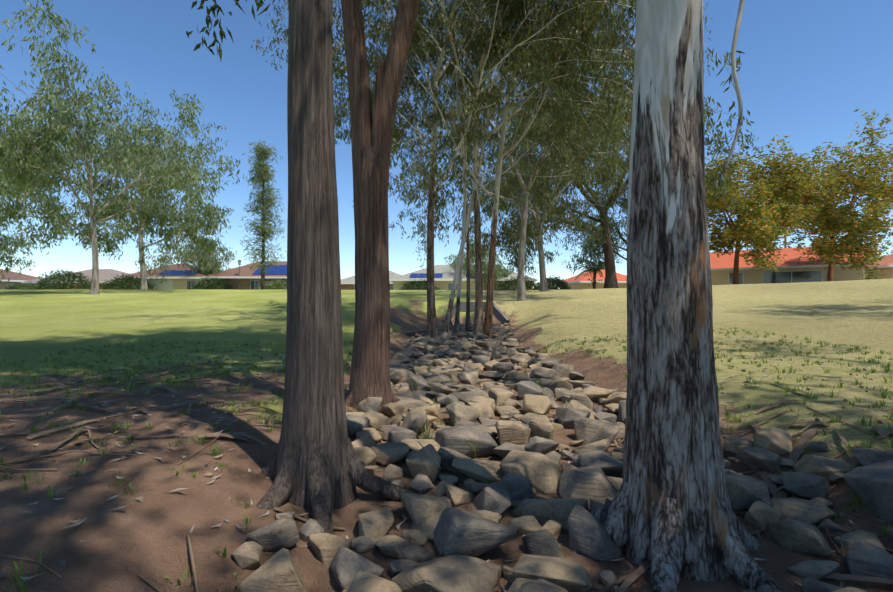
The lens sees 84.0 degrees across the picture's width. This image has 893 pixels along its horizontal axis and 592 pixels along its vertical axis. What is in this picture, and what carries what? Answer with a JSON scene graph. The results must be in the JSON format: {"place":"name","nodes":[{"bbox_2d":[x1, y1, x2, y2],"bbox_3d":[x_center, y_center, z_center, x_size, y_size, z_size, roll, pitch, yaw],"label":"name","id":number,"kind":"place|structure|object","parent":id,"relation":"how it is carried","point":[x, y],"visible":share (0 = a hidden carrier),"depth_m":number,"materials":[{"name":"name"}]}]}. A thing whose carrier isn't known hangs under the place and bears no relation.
{"place":"outdoors","nodes":[
{"label":"outdoors","id":0,"kind":"place"},
{"bbox_2d":[0,278,892,591],"bbox_3d":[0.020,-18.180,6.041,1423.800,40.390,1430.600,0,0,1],"label":"ground","id":1,"kind":"structure","parent":0,"point":[126,546],"depth_m":5.46,"materials":[{"name":"green plant"}]},
{"bbox_2d":[0,269,39,288],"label":"grey house","id":2,"kind":"structure","parent":1,"relation":"on","point":[14,277],"depth_m":63.54,"materials":[{"name":"brown tile"}]},
{"bbox_2d":[5,281,44,288],"bbox_3d":[-51.316,-0.816,60.545,5.360,2.253,4.586,0,0,1],"label":"bush","id":3,"kind":"object","parent":1,"relation":"on","point":[24,285],"visible":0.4,"depth_m":59.77,"materials":[{"name":"green plant"}]},
{"bbox_2d":[0,152,68,277],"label":"tree","id":4,"kind":"object","parent":1,"relation":"on","point":[6,239],"visible":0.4,"depth_m":55.59,"materials":[{"name":"green plant"}]},
{"bbox_2d":[0,113,90,254],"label":"tree","id":5,"kind":"object","parent":1,"relation":"on","point":[50,218],"visible":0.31,"depth_m":39.40,"materials":[{"name":"green plant"}]},
{"bbox_2d":[27,269,99,288],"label":"bushes","id":6,"kind":"object","parent":1,"relation":"on","point":[58,284],"visible":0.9,"depth_m":55.69,"materials":[{"name":"green plant"}]},
{"bbox_2d":[21,269,129,289],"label":"grey house","id":7,"kind":"structure","parent":1,"relation":"on","point":[106,275],"depth_m":63.35,"materials":[{"name":"red brick"}]},
{"bbox_2d":[0,0,241,294],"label":"tree","id":8,"kind":"object","parent":1,"relation":"on","point":[60,122],"visible":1,"depth_m":32.82,"materials":[{"name":"green plant"}]},
{"bbox_2d":[99,273,153,289],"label":"bushes","id":9,"kind":"object","parent":1,"relation":"on","point":[118,283],"visible":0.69,"depth_m":54.91,"materials":[{"name":"green plant"}]},
{"bbox_2d":[45,93,240,289],"bbox_3d":[-26.549,-9.252,44.383,15.242,17.802,13.130,0,0,1],"label":"tree","id":10,"kind":"object","parent":1,"relation":"on","point":[210,213],"visible":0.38,"depth_m":43.98,"materials":[{"name":"green plant"}]},
{"bbox_2d":[117,264,207,289],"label":"house","id":11,"kind":"structure","parent":1,"relation":"on","point":[179,279],"depth_m":57.37,"materials":[{"name":"brown tile"}]},
{"bbox_2d":[135,235,236,289],"bbox_3d":[-29.940,-3.584,57.930,10.047,7.716,9.616,0,0,1],"label":"tree","id":12,"kind":"object","parent":1,"relation":"on","point":[206,263],"visible":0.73,"depth_m":56.85,"materials":[{"name":"green plant"}]},
{"bbox_2d":[191,277,234,289],"bbox_3d":[-26.449,-1.033,56.256,5.220,2.147,4.666,0,0,1],"label":"bush","id":13,"kind":"object","parent":1,"relation":"on","point":[216,284],"visible":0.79,"depth_m":55.39,"materials":[{"name":"green plant"}]},
{"bbox_2d":[238,260,241,289],"bbox_3d":[-23.878,-2.041,57.242,0.400,4.240,0.400,0,0,1],"label":"lamp post","id":14,"kind":"object","parent":1,"relation":"on","point":[239,262],"visible":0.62,"depth_m":57.20,"materials":[{"name":"grey metal"}]},
{"bbox_2d":[201,261,286,289],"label":"house","id":15,"kind":"structure","parent":1,"relation":"on","point":[250,279],"depth_m":57.66,"materials":[{"name":"red brick"}]},
{"bbox_2d":[239,139,285,288],"bbox_3d":[-18.785,-8.191,51.407,4.855,15.828,5.151,0,0,40],"label":"tree","id":16,"kind":"object","parent":1,"relation":"on","point":[265,176],"visible":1,"depth_m":50.99,"materials":[{"name":"green plant"}]},
{"bbox_2d":[258,279,286,289],"bbox_3d":[-19.305,-0.986,56.701,4.558,2.025,3.762,0,0,1],"label":"bush","id":17,"kind":"object","parent":1,"relation":"on","point":[277,284],"visible":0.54,"depth_m":55.84,"materials":[{"name":"green plant"}]},
{"bbox_2d":[186,0,415,533],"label":"tree","id":18,"kind":"object","parent":1,"relation":"on","point":[315,465],"visible":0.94,"depth_m":3.96,"materials":[{"name":"brown plant"}]},
{"bbox_2d":[341,271,400,289],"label":"house","id":19,"kind":"structure","parent":1,"relation":"on","point":[348,283],"depth_m":65.62,"materials":[{"name":"grey brick"}]},
{"bbox_2d":[251,0,561,334],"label":"tree","id":20,"kind":"object","parent":1,"relation":"on","point":[478,322],"visible":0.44,"depth_m":18.81,"materials":[{"name":"green plant"}]},
{"bbox_2d":[398,279,439,289],"bbox_3d":[-3.284,-0.924,60.996,5.814,2.656,4.590,0,0,1],"label":"bush","id":21,"kind":"object","parent":1,"relation":"on","point":[415,284],"visible":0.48,"depth_m":60.15,"materials":[{"name":"green plant"}]},
{"bbox_2d":[280,0,603,412],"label":"tree","id":22,"kind":"object","parent":1,"relation":"on","point":[371,137],"visible":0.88,"depth_m":7.12,"materials":[{"name":"red plant"}]},
{"bbox_2d":[0,350,891,591],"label":"fallen leaves","id":23,"kind":"object","parent":1,"relation":"on","point":[397,526],"visible":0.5,"depth_m":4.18,"materials":[{"name":"brown plant"}]},
{"bbox_2d":[0,327,892,591],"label":"grass tufts","id":24,"kind":"object","parent":1,"relation":"on","point":[233,402],"visible":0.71,"depth_m":6.91,"materials":[{"name":"green plant"}]},
{"bbox_2d":[0,361,892,591],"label":"fallen twigs","id":25,"kind":"object","parent":1,"relation":"on","point":[794,455],"visible":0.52,"depth_m":4.42,"materials":[{"name":"brown wood"}]},
{"bbox_2d":[258,0,636,336],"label":"tree","id":26,"kind":"object","parent":1,"relation":"on","point":[488,323],"visible":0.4,"depth_m":16.95,"materials":[{"name":"green plant"}]},
{"bbox_2d":[389,265,536,289],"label":"house","id":27,"kind":"structure","parent":1,"relation":"on","point":[443,276],"depth_m":61.20,"materials":[{"name":"white"}]},
{"bbox_2d":[441,302,509,324],"bbox_3d":[1.522,1.067,27.274,3.600,1.508,3.300,0,0,1],"label":"culvert headwall","id":28,"kind":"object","parent":1,"relation":"on","point":[499,315],"visible":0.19,"depth_m":26.72,"materials":[{"name":"concrete"}]},
{"bbox_2d":[444,241,513,289],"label":"tree","id":29,"kind":"object","parent":1,"relation":"on","point":[499,272],"visible":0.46,"depth_m":60.38,"materials":[{"name":"green plant"}]},
{"bbox_2d":[335,0,628,332],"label":"tree","id":30,"kind":"object","parent":1,"relation":"on","point":[604,179],"visible":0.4,"depth_m":18.66,"materials":[{"name":"green plant"}]},
{"bbox_2d":[369,0,635,333],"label":"tree","id":31,"kind":"object","parent":1,"relation":"on","point":[517,131],"visible":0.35,"depth_m":18.99,"materials":[{"name":"green plant"}]},
{"bbox_2d":[269,0,753,337],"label":"tree","id":32,"kind":"object","parent":1,"relation":"on","point":[432,330],"visible":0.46,"depth_m":12.75,"materials":[{"name":"green plant"}]},
{"bbox_2d":[388,23,634,300],"bbox_3d":[3.688,-7.503,29.662,13.249,15.970,15.218,0,0,-32],"label":"tree","id":33,"kind":"object","parent":1,"relation":"on","point":[512,182],"visible":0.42,"depth_m":30.16,"materials":[{"name":"green plant"}]},
{"bbox_2d":[494,276,537,289],"bbox_3d":[8.730,-1.105,59.813,6.161,2.841,4.604,0,0,1],"label":"bush","id":34,"kind":"object","parent":1,"relation":"on","point":[515,281],"visible":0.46,"depth_m":58.96,"materials":[{"name":"green plant"}]},
{"bbox_2d":[332,0,707,333],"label":"tree","id":35,"kind":"object","parent":1,"relation":"on","point":[540,47],"visible":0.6,"depth_m":15.80,"materials":[{"name":"green plant"}]},
{"bbox_2d":[445,64,632,291],"bbox_3d":[7.142,-7.622,36.212,13.983,14.997,15.780,0,0,31],"label":"tree","id":36,"kind":"object","parent":1,"relation":"on","point":[543,287],"visible":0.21,"depth_m":37.38,"materials":[{"name":"green plant"}]},
{"bbox_2d":[532,275,570,289],"bbox_3d":[12.087,-1.167,56.931,4.515,2.506,4.410,0,0,1],"label":"bush","id":37,"kind":"object","parent":1,"relation":"on","point":[553,284],"visible":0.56,"depth_m":55.94,"materials":[{"name":"green plant"}]},
{"bbox_2d":[232,321,892,591],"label":"rocks","id":38,"kind":"object","parent":1,"relation":"on","point":[461,539],"visible":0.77,"depth_m":3.94,"materials":[{"name":"grey stone"}]},
{"bbox_2d":[555,154,628,286],"bbox_3d":[17.481,-8.120,51.232,14.860,15.768,14.434,0,0,30],"label":"tree","id":39,"kind":"object","parent":1,"relation":"on","point":[591,249],"visible":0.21,"depth_m":50.95,"materials":[{"name":"green plant"}]},
{"bbox_2d":[574,259,615,288],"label":"tree","id":40,"kind":"object","parent":1,"relation":"on","point":[597,268],"visible":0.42,"depth_m":57.64,"materials":[{"name":"green plant"}]},
{"bbox_2d":[565,269,626,288],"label":"house","id":41,"kind":"structure","parent":1,"relation":"on","point":[581,281],"depth_m":62.49,"materials":[{"name":"tile"}]},
{"bbox_2d":[467,26,758,287],"bbox_3d":[12.218,-10.263,42.024,23.207,19.683,16.026,0,0,26],"label":"tree","id":42,"kind":"object","parent":1,"relation":"on","point":[610,281],"visible":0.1,"depth_m":40.32,"materials":[{"name":"green plant"}]},
{"bbox_2d":[573,0,784,591],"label":"tree","id":43,"kind":"object","parent":1,"relation":"on","point":[667,513],"visible":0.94,"depth_m":3.08,"materials":[{"name":"grey plant"}]},
{"bbox_2d":[705,134,835,283],"bbox_3d":[24.908,-6.473,40.816,13.464,11.829,12.204,0,0,1],"label":"tree","id":44,"kind":"object","parent":1,"relation":"on","point":[759,222],"visible":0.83,"depth_m":38.87,"materials":[{"name":"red plant"}]},
{"bbox_2d":[710,244,867,284],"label":"house","id":45,"kind":"structure","parent":1,"relation":"on","point":[790,269],"depth_m":48.79,"materials":[{"name":"beige brick"}]},
{"bbox_2d":[748,107,892,280],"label":"tree","id":46,"kind":"object","parent":1,"relation":"on","point":[830,226],"visible":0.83,"depth_m":39.18,"materials":[{"name":"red plant"}]},
{"bbox_2d":[784,189,891,247],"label":"power poles","id":47,"kind":"object","parent":1,"relation":"on","point":[853,206],"visible":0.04,"depth_m":45.35,"materials":[{"name":"brown wood"}]},
{"bbox_2d":[865,254,892,279],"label":"house","id":48,"kind":"structure","parent":1,"relation":"on","point":[886,265],"depth_m":49.65,"materials":[{"name":"ceramic"}]},
{"bbox_2d":[0,0,892,288],"label":"sky","id":49,"kind":"structure","parent":0,"point":[805,70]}
]}

